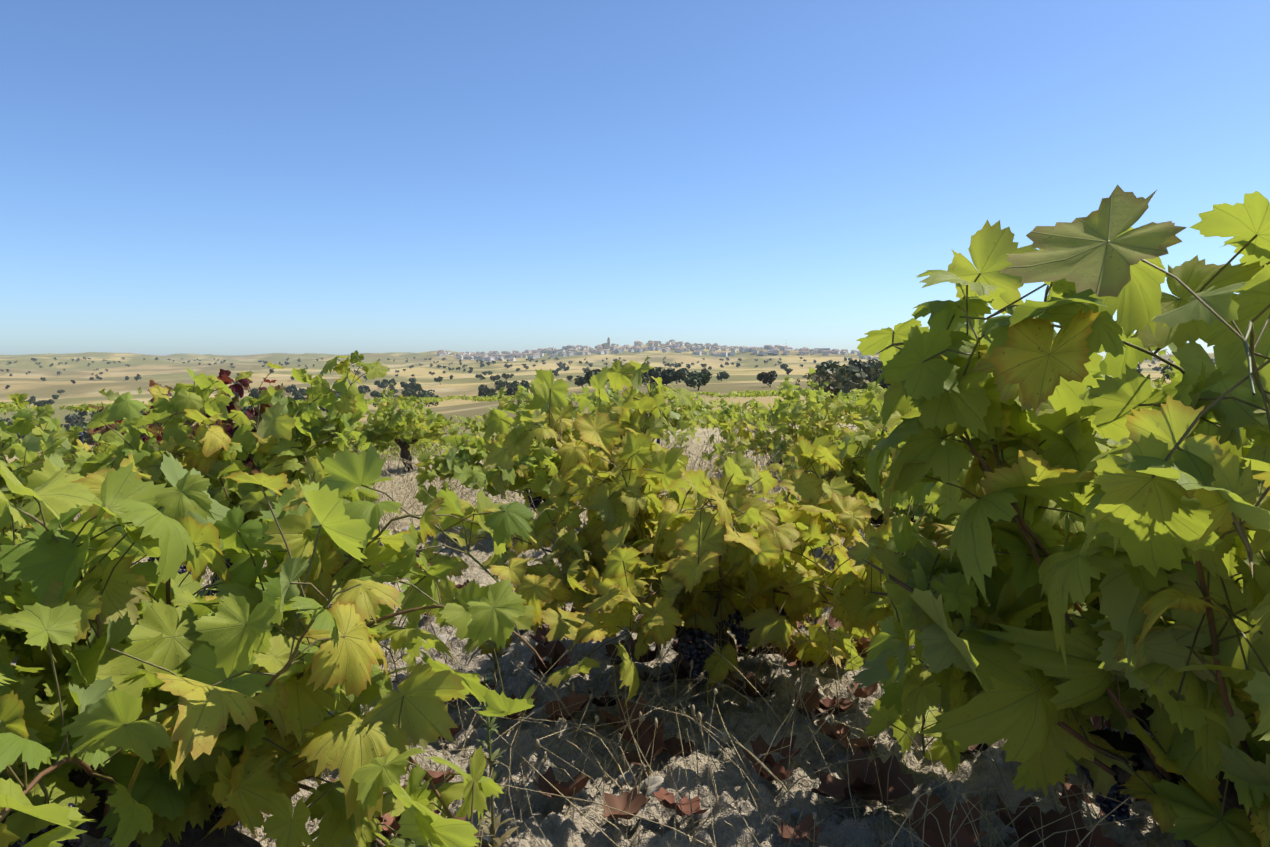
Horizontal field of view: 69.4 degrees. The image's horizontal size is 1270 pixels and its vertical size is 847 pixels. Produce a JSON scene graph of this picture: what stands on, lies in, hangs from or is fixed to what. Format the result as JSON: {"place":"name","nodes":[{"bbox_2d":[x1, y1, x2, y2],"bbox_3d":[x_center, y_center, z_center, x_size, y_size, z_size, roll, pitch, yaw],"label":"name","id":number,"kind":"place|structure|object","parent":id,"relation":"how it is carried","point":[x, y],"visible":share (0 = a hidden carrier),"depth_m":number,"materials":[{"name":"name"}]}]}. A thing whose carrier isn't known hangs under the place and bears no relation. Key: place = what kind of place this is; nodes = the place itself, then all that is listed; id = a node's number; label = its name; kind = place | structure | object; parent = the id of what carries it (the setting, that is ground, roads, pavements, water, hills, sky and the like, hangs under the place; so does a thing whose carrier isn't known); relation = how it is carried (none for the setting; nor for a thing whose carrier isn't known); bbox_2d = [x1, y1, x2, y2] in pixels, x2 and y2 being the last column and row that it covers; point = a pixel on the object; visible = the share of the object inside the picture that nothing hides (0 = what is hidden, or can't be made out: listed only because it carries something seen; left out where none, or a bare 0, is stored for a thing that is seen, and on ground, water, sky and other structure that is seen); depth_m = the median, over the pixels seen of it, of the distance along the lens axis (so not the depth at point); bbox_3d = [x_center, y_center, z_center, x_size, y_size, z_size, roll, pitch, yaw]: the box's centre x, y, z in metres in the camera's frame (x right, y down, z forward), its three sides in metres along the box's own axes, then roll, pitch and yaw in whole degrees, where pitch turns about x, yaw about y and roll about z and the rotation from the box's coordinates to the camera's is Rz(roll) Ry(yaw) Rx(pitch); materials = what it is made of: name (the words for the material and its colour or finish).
{"place":"outdoors","nodes":[
{"label":"outdoors","id":0,"kind":"place"},
{"bbox_2d":[0,344,1215,846],"bbox_3d":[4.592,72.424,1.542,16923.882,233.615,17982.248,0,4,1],"label":"terrain","id":1,"kind":"structure","parent":0,"point":[872,828],"depth_m":2.56,"materials":[{"name":"beige soil"}]},
{"bbox_2d":[0,393,146,539],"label":"vine","id":2,"kind":"object","parent":1,"relation":"on","point":[25,422],"visible":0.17,"depth_m":4.87,"materials":[{"name":"green plant"}]},
{"bbox_2d":[78,432,83,515],"bbox_3d":[-3.067,0.479,5.102,0.036,0.864,0.028,0,4,1],"label":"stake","id":3,"kind":"object","parent":1,"relation":"on","point":[81,438],"visible":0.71,"depth_m":5.07,"materials":[{"name":"wood"}]},
{"bbox_2d":[0,350,390,595],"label":"vine","id":4,"kind":"object","parent":1,"relation":"on","point":[290,437],"visible":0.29,"depth_m":3.69,"materials":[{"name":"green plant"}]},
{"bbox_2d":[182,369,313,473],"bbox_3d":[-2.847,0.201,6.681,1.373,1.200,1.427,-2,4,-26],"label":"red vine","id":5,"kind":"object","parent":1,"relation":"on","point":[229,429],"visible":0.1,"depth_m":6.43,"materials":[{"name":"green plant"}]},
{"bbox_2d":[0,442,545,846],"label":"vine","id":6,"kind":"object","parent":1,"relation":"on","point":[156,703],"visible":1,"depth_m":1.40,"materials":[{"name":"green plant"}]},
{"bbox_2d":[0,367,898,474],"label":"vineyard","id":7,"kind":"object","parent":1,"relation":"on","point":[682,417],"visible":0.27,"depth_m":15.70,"materials":[{"name":"green plant"}]},
{"bbox_2d":[467,673,517,846],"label":"tall weed","id":8,"kind":"object","parent":1,"relation":"on","point":[494,824],"visible":0.77,"depth_m":1.80,"materials":[{"name":"plant"}]},
{"bbox_2d":[484,548,509,690],"bbox_3d":[-0.382,0.543,2.589,0.108,0.625,0.088,-2,4,-23],"label":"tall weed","id":9,"kind":"object","parent":1,"relation":"on","point":[495,668],"visible":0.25,"depth_m":2.60,"materials":[{"name":"green plant"}]},
{"bbox_2d":[415,383,605,542],"bbox_3d":[-0.584,0.253,5.522,1.576,0.970,1.230,2,5,29],"label":"vine","id":10,"kind":"object","parent":1,"relation":"on","point":[537,469],"visible":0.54,"depth_m":5.37,"materials":[{"name":"green plant"}]},
{"bbox_2d":[2,359,1172,455],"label":"trees","id":11,"kind":"object","parent":1,"relation":"on","point":[849,376],"visible":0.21,"depth_m":202.36,"materials":[{"name":"green plant"}]},
{"bbox_2d":[1,410,1183,846],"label":"dry grass stalks","id":12,"kind":"object","parent":1,"relation":"on","point":[699,714],"visible":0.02,"depth_m":2.11,"materials":[{"name":"beige plant"}]},
{"bbox_2d":[0,356,1214,425],"bbox_3d":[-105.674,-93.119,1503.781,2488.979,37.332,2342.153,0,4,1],"label":"trees","id":13,"kind":"object","parent":1,"relation":"on","point":[413,387],"visible":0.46,"depth_m":644.47,"materials":[{"name":"green plant"}]},
{"bbox_2d":[86,349,1174,479],"bbox_3d":[0.509,-0.044,8.127,10.796,1.521,4.926,0,4,1],"label":"vineyard","id":14,"kind":"object","parent":1,"relation":"on","point":[408,431],"visible":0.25,"depth_m":8.14,"materials":[{"name":"green plant"}]},
{"bbox_2d":[437,337,878,360],"bbox_3d":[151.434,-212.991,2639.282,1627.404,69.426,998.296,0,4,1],"label":"town buildings","id":15,"kind":"structure","parent":1,"relation":"on","point":[677,347],"depth_m":2354.57,"materials":[{"name":"tile"}]},
{"bbox_2d":[408,356,944,713],"bbox_3d":[0.274,0.356,2.780,1.565,1.131,1.568,3,5,39],"label":"vine","id":16,"kind":"object","parent":1,"relation":"on","point":[676,560],"visible":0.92,"depth_m":2.60,"materials":[{"name":"green plant"}]},
{"bbox_2d":[383,501,1002,846],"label":"field stones","id":17,"kind":"object","parent":1,"relation":"on","point":[714,748],"visible":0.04,"depth_m":2.33,"materials":[{"name":"beige stone"}]},
{"bbox_2d":[327,518,1144,846],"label":"fallen leaves","id":18,"kind":"object","parent":1,"relation":"on","point":[861,786],"visible":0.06,"depth_m":2.00,"materials":[{"name":"brown plant"}]},
{"bbox_2d":[813,548,823,624],"bbox_3d":[0.658,0.544,3.324,0.099,0.506,0.104,0,4,1],"label":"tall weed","id":19,"kind":"object","parent":1,"relation":"on","point":[815,549],"visible":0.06,"depth_m":3.33,"materials":[{"name":"plant"}]},
{"bbox_2d":[779,381,977,554],"bbox_3d":[1.275,0.281,4.506,1.276,0.986,1.498,0,4,1],"label":"vine","id":20,"kind":"object","parent":1,"relation":"on","point":[855,450],"visible":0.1,"depth_m":4.11,"materials":[{"name":"green plant"}]},
{"bbox_2d":[852,184,1269,846],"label":"vine","id":21,"kind":"object","parent":1,"relation":"on","point":[1102,528],"visible":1,"depth_m":1.22,"materials":[{"name":"green plant"}]},
{"bbox_2d":[0,0,1269,357],"label":"sky","id":22,"kind":"structure","parent":0,"point":[214,177],"materials":[{"name":"blue"}]}
]}

